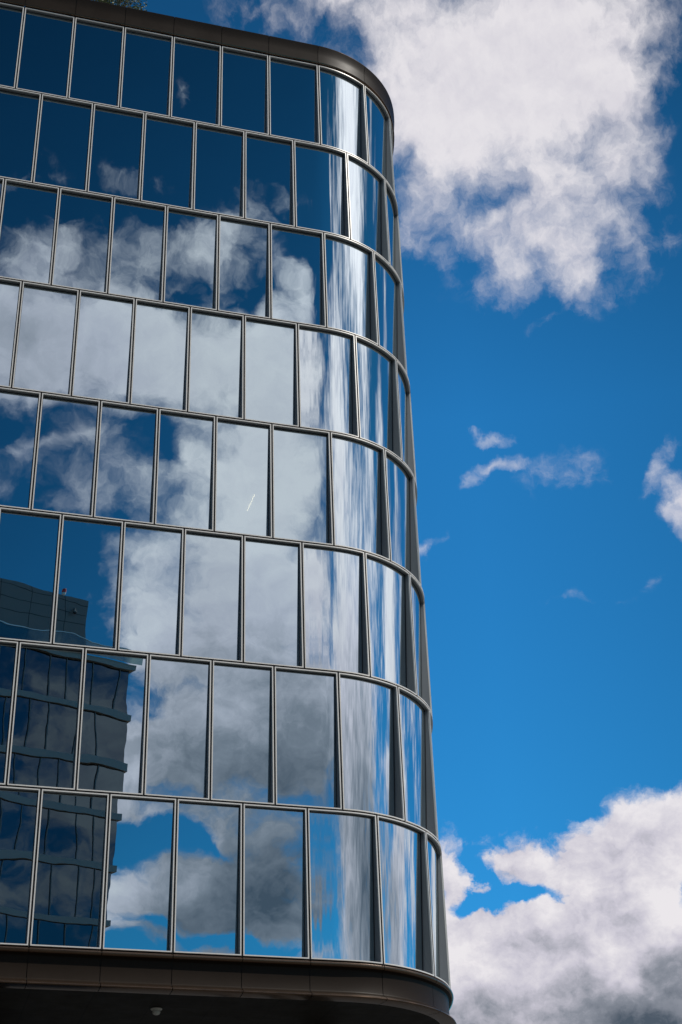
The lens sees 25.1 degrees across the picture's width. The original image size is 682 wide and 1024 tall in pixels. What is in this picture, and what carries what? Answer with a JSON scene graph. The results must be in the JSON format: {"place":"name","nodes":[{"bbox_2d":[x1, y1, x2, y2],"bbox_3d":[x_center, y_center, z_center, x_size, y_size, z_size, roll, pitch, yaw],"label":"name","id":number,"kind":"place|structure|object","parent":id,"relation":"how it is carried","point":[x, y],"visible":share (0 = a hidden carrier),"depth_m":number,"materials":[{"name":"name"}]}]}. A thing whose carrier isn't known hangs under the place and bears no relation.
{"place":"outdoors","nodes":[
{"label":"outdoors","id":0,"kind":"place"},
{"bbox_2d":[0,0,456,1023],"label":"office building","id":1,"kind":"structure","parent":0,"point":[216,776],"depth_m":43.49,"materials":[{"name":"grey metal"}]},
{"bbox_2d":[0,178,3,209],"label":"window","id":2,"kind":"structure","parent":1,"relation":"in","point":[1,179],"depth_m":47.89,"materials":[{"name":"grey metal"}]},
{"bbox_2d":[0,640,17,784],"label":"window","id":3,"kind":"structure","parent":1,"relation":"in","point":[8,649],"depth_m":39.29,"materials":[{"name":"glass"}]},
{"bbox_2d":[0,278,21,387],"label":"window","id":4,"kind":"structure","parent":1,"relation":"in","point":[10,290],"depth_m":45.37,"materials":[{"name":"grey glass"}]},
{"bbox_2d":[0,2,23,87],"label":"window","id":5,"kind":"structure","parent":1,"relation":"in","point":[11,16],"depth_m":51.46,"materials":[{"name":"blue glass"}]},
{"bbox_2d":[0,786,39,946],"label":"window","id":6,"kind":"structure","parent":1,"relation":"in","point":[19,807],"depth_m":37.17,"materials":[{"name":"blue glass"}]},
{"bbox_2d":[0,86,40,181],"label":"window","id":7,"kind":"structure","parent":1,"relation":"in","point":[19,109],"depth_m":49.44,"materials":[{"name":"blue glass"}]},
{"bbox_2d":[0,387,40,509],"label":"window","id":8,"kind":"structure","parent":1,"relation":"in","point":[19,409],"depth_m":43.32,"materials":[{"name":"blue glass"}]},
{"bbox_2d":[0,179,58,284],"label":"window","id":9,"kind":"structure","parent":1,"relation":"in","point":[29,210],"depth_m":47.42,"materials":[{"name":"blue glass"}]},
{"bbox_2d":[0,507,60,643],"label":"window","id":10,"kind":"structure","parent":1,"relation":"in","point":[29,540],"depth_m":41.30,"materials":[{"name":"blue glass"}]},
{"bbox_2d":[16,7,73,97],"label":"window","id":11,"kind":"structure","parent":1,"relation":"in","point":[46,43],"depth_m":51.64,"materials":[{"name":"blue glass"}]},
{"bbox_2d":[12,282,78,395],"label":"window","id":12,"kind":"structure","parent":1,"relation":"in","point":[48,314],"depth_m":45.48,"materials":[{"name":"grey glass"}]},
{"bbox_2d":[7,642,83,789],"bbox_3d":[-7.571,5.264,39.257,1.663,3.952,0.350,7,-33,-14],"label":"window","id":13,"kind":"structure","parent":1,"relation":"in","point":[45,728],"depth_m":39.30,"materials":[{"name":"blue glass"}]},
{"bbox_2d":[33,94,92,191],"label":"window","id":14,"kind":"structure","parent":1,"relation":"in","point":[63,143],"depth_m":49.75,"materials":[{"name":"blue glass"}]},
{"bbox_2d":[32,393,99,516],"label":"window","id":15,"kind":"structure","parent":1,"relation":"in","point":[64,481],"depth_m":43.57,"materials":[{"name":"blue glass"}]},
{"bbox_2d":[30,789,108,950],"bbox_3d":[-6.625,8.736,37.373,1.663,3.895,0.350,7,-33,-14],"label":"window","id":16,"kind":"structure","parent":1,"relation":"in","point":[67,913],"depth_m":37.40,"materials":[{"name":"blue glass"}]},
{"bbox_2d":[52,188,112,292],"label":"window","id":17,"kind":"structure","parent":1,"relation":"in","point":[82,246],"depth_m":47.83,"materials":[{"name":"blue glass"}]},
{"bbox_2d":[53,515,122,649],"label":"window","id":18,"kind":"structure","parent":1,"relation":"in","point":[87,601],"depth_m":41.65,"materials":[{"name":"blue glass"}]},
{"bbox_2d":[69,17,123,106],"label":"window","id":19,"kind":"structure","parent":1,"relation":"in","point":[95,77],"depth_m":52.07,"materials":[{"name":"blue glass"}]},
{"bbox_2d":[72,290,134,403],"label":"window","id":20,"kind":"structure","parent":1,"relation":"in","point":[103,353],"depth_m":45.91,"materials":[{"name":"grey glass"}]},
{"bbox_2d":[77,648,147,794],"bbox_3d":[-5.925,5.466,39.679,1.663,3.952,0.350,7,-33,-14],"label":"window","id":21,"kind":"structure","parent":1,"relation":"in","point":[113,715],"depth_m":39.72,"materials":[{"name":"grey glass"}]},
{"bbox_2d":[88,104,143,200],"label":"window","id":22,"kind":"structure","parent":1,"relation":"in","point":[117,133],"depth_m":50.16,"materials":[{"name":"blue glass"}]},
{"bbox_2d":[95,0,146,10],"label":"roof tree","id":23,"kind":"object","parent":1,"relation":"on","point":[119,2],"visible":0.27,"depth_m":56.38,"materials":[{"name":"green plant"}]},
{"bbox_2d":[94,401,157,523],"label":"window","id":24,"kind":"structure","parent":1,"relation":"in","point":[126,465],"depth_m":44.00,"materials":[{"name":"blue glass"}]},
{"bbox_2d":[108,197,165,301],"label":"window","id":25,"kind":"structure","parent":1,"relation":"in","point":[138,229],"depth_m":48.25,"materials":[{"name":"blue glass"}]},
{"bbox_2d":[101,794,175,953],"bbox_3d":[-4.979,8.939,37.795,1.663,3.895,0.350,7,-33,-14],"label":"window","id":26,"kind":"structure","parent":1,"relation":"in","point":[138,916],"depth_m":37.82,"materials":[{"name":"blue glass"}]},
{"bbox_2d":[120,27,172,116],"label":"window","id":27,"kind":"structure","parent":1,"relation":"in","point":[147,57],"depth_m":52.49,"materials":[{"name":"blue glass"}]},
{"bbox_2d":[118,522,182,655],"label":"window","id":28,"kind":"structure","parent":1,"relation":"in","point":[151,585],"depth_m":42.07,"materials":[{"name":"grey glass"}]},
{"bbox_2d":[151,1007,161,1014],"bbox_3d":[-4.546,12.305,37.653,0.290,0.155,0.290,7,-33,-14],"label":"ceiling light","id":29,"kind":"object","parent":1,"relation":"attached to","point":[156,1010],"visible":1,"depth_m":37.58,"materials":[{"name":"grey plastic"}]},
{"bbox_2d":[131,299,189,411],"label":"window","id":30,"kind":"structure","parent":1,"relation":"in","point":[161,331],"depth_m":46.33,"materials":[{"name":"grey glass"}]},
{"bbox_2d":[141,113,194,208],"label":"window","id":31,"kind":"structure","parent":1,"relation":"in","point":[168,156],"depth_m":50.59,"materials":[{"name":"blue glass"}]},
{"bbox_2d":[145,655,210,799],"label":"window","id":32,"kind":"structure","parent":1,"relation":"in","point":[179,694],"depth_m":40.15,"materials":[{"name":"grey glass"}]},
{"bbox_2d":[155,409,214,530],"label":"window","id":33,"kind":"structure","parent":1,"relation":"in","point":[186,441],"depth_m":44.42,"materials":[{"name":"blue glass"}]},
{"bbox_2d":[164,206,217,309],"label":"window","id":34,"kind":"structure","parent":1,"relation":"in","point":[191,257],"depth_m":48.68,"materials":[{"name":"blue glass"}]},
{"bbox_2d":[171,37,220,125],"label":"window","id":35,"kind":"structure","parent":1,"relation":"in","point":[196,64],"depth_m":52.92,"materials":[{"name":"blue glass"}]},
{"bbox_2d":[172,799,241,956],"bbox_3d":[-3.333,9.141,38.217,1.663,3.895,0.350,7,-33,-14],"label":"window","id":36,"kind":"structure","parent":1,"relation":"in","point":[208,889],"depth_m":38.24,"materials":[{"name":"blue glass"}]},
{"bbox_2d":[182,529,242,661],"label":"window","id":37,"kind":"structure","parent":1,"relation":"in","point":[212,627],"depth_m":42.49,"materials":[{"name":"grey glass"}]},
{"bbox_2d":[188,307,243,418],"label":"window","id":38,"kind":"structure","parent":1,"relation":"in","point":[216,338],"depth_m":46.76,"materials":[{"name":"grey glass"}]},
{"bbox_2d":[194,122,243,217],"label":"window","id":39,"kind":"structure","parent":1,"relation":"in","point":[219,151],"depth_m":51.01,"materials":[{"name":"blue glass"}]},
{"bbox_2d":[211,661,273,803],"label":"window","id":40,"kind":"structure","parent":1,"relation":"in","point":[242,762],"depth_m":40.57,"materials":[{"name":"grey glass"}]},
{"bbox_2d":[215,417,271,537],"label":"window","id":41,"kind":"structure","parent":1,"relation":"in","point":[243,490],"depth_m":44.83,"materials":[{"name":"grey glass"}]},
{"bbox_2d":[218,215,269,318],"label":"window","id":42,"kind":"structure","parent":1,"relation":"in","point":[244,245],"depth_m":49.10,"materials":[{"name":"blue glass"}]},
{"bbox_2d":[221,46,268,134],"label":"window","id":43,"kind":"structure","parent":1,"relation":"in","point":[244,82],"depth_m":53.33,"materials":[{"name":"blue glass"}]},
{"bbox_2d":[245,132,294,226],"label":"window","id":44,"kind":"structure","parent":1,"relation":"in","point":[269,166],"depth_m":51.44,"materials":[{"name":"blue glass"}]},
{"bbox_2d":[245,316,298,426],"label":"window","id":45,"kind":"structure","parent":1,"relation":"in","point":[271,367],"depth_m":47.18,"materials":[{"name":"glass"}]},
{"bbox_2d":[244,536,303,667],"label":"window","id":46,"kind":"structure","parent":1,"relation":"in","point":[273,617],"depth_m":42.92,"materials":[{"name":"glass"}]},
{"bbox_2d":[241,804,308,960],"bbox_3d":[-1.687,9.343,38.639,1.663,3.895,0.350,7,-33,-14],"label":"window","id":47,"kind":"structure","parent":1,"relation":"in","point":[275,868],"depth_m":38.66,"materials":[{"name":"grey glass"}]},
{"bbox_2d":[269,55,319,144],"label":"window","id":48,"kind":"structure","parent":1,"relation":"in","point":[294,100],"depth_m":53.78,"materials":[{"name":"blue glass"}]},
{"bbox_2d":[271,224,325,327],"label":"window","id":49,"kind":"structure","parent":1,"relation":"in","point":[297,255],"depth_m":49.53,"materials":[{"name":"blue glass"}]},
{"bbox_2d":[273,424,332,544],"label":"window","id":50,"kind":"structure","parent":1,"relation":"in","point":[302,497],"depth_m":45.27,"materials":[{"name":"grey glass"}]},
{"bbox_2d":[275,667,341,809],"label":"window","id":51,"kind":"structure","parent":1,"relation":"in","point":[307,741],"depth_m":41.01,"materials":[{"name":"grey glass"}]},
{"bbox_2d":[294,140,349,238],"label":"window","id":52,"kind":"structure","parent":1,"relation":"in","point":[321,186],"depth_m":51.91,"materials":[{"name":"blue glass"}]},
{"bbox_2d":[298,324,358,437],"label":"window","id":53,"kind":"structure","parent":1,"relation":"in","point":[327,363],"depth_m":47.65,"materials":[{"name":"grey glass"}]},
{"bbox_2d":[302,543,369,676],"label":"window","id":54,"kind":"structure","parent":1,"relation":"in","point":[334,585],"depth_m":43.38,"materials":[{"name":"grey glass"}]},
{"bbox_2d":[319,65,367,163],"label":"window","id":55,"kind":"structure","parent":1,"relation":"in","point":[342,98],"depth_m":54.38,"materials":[{"name":"blue glass"}]},
{"bbox_2d":[308,809,382,964],"bbox_3d":[0.046,9.574,39.112,1.888,3.895,0.413,9,-34,-18],"label":"window","id":56,"kind":"structure","parent":1,"relation":"in","point":[345,918],"depth_m":39.14,"materials":[{"name":"blue glass"}]},
{"bbox_2d":[324,233,377,344],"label":"window","id":57,"kind":"structure","parent":1,"relation":"in","point":[349,265],"depth_m":50.14,"materials":[{"name":"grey glass"}]},
{"bbox_2d":[331,432,389,560],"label":"window","id":58,"kind":"structure","parent":1,"relation":"in","point":[360,513],"depth_m":45.88,"materials":[{"name":"blue glass"}]},
{"bbox_2d":[347,153,389,264],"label":"window","id":59,"kind":"structure","parent":1,"relation":"in","point":[367,196],"depth_m":52.80,"materials":[{"name":"blue glass"}]},
{"bbox_2d":[339,673,404,820],"bbox_3d":[0.764,6.388,41.556,1.898,3.952,0.453,16,-36,-27],"label":"window","id":60,"kind":"structure","parent":1,"relation":"in","point":[372,783],"depth_m":41.62,"materials":[{"name":"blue glass"}]},
{"bbox_2d":[355,336,401,460],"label":"window","id":61,"kind":"structure","parent":1,"relation":"in","point":[379,420],"depth_m":48.53,"materials":[{"name":"blue glass"}]},
{"bbox_2d":[364,86,394,194],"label":"window","id":62,"kind":"structure","parent":1,"relation":"in","point":[377,117],"depth_m":55.65,"materials":[{"name":"blue glass"}]},
{"bbox_2d":[374,252,406,374],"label":"window","id":63,"kind":"structure","parent":1,"relation":"in","point":[388,285],"depth_m":51.40,"materials":[{"name":"blue glass"}]},
{"bbox_2d":[365,553,416,695],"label":"window","id":64,"kind":"structure","parent":1,"relation":"in","point":[391,644],"depth_m":44.27,"materials":[{"name":"blue glass"}]},
{"bbox_2d":[390,120,396,201],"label":"window","id":65,"kind":"structure","parent":1,"relation":"in","point":[390,120],"depth_m":57.26,"materials":[{"name":"grey metal"}]},
{"bbox_2d":[385,180,403,292],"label":"window","id":66,"kind":"structure","parent":1,"relation":"in","point":[391,204],"depth_m":54.50,"materials":[{"name":"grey glass"}]},
{"bbox_2d":[385,450,420,585],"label":"window","id":67,"kind":"structure","parent":1,"relation":"in","point":[404,550],"depth_m":47.12,"materials":[{"name":"blue glass"}]},
{"bbox_2d":[401,285,409,383],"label":"window","id":68,"kind":"structure","parent":1,"relation":"in","point":[402,293],"depth_m":52.68,"materials":[{"name":"grey metal"}]},
{"bbox_2d":[377,816,433,976],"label":"window","id":69,"kind":"structure","parent":1,"relation":"in","point":[404,883],"depth_m":40.02,"materials":[{"name":"glass"}]},
{"bbox_2d":[396,360,416,485],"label":"window","id":70,"kind":"structure","parent":1,"relation":"in","point":[404,396],"depth_m":50.21,"materials":[{"name":"blue glass"}]},
{"bbox_2d":[398,687,437,840],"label":"window","id":71,"kind":"structure","parent":1,"relation":"in","point":[415,729],"depth_m":42.84,"materials":[{"name":"blue glass"}]},
{"bbox_2d":[414,479,424,599],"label":"window","id":72,"kind":"structure","parent":1,"relation":"in","point":[415,486],"depth_m":48.19,"materials":[{"name":"grey metal"}]},
{"bbox_2d":[410,575,432,718],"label":"window","id":73,"kind":"structure","parent":1,"relation":"in","point":[417,596],"depth_m":45.93,"materials":[{"name":"glass"}]},
{"bbox_2d":[429,710,441,850],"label":"window","id":74,"kind":"structure","parent":1,"relation":"in","point":[431,720],"depth_m":43.72,"materials":[{"name":"grey metal"}]},
{"bbox_2d":[426,832,450,988],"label":"window","id":75,"kind":"structure","parent":1,"relation":"in","point":[441,968],"depth_m":41.66,"materials":[{"name":"glass"}]},
{"bbox_2d":[94,0,681,1023],"label":"sky","id":76,"kind":"structure","parent":0,"point":[537,154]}
]}

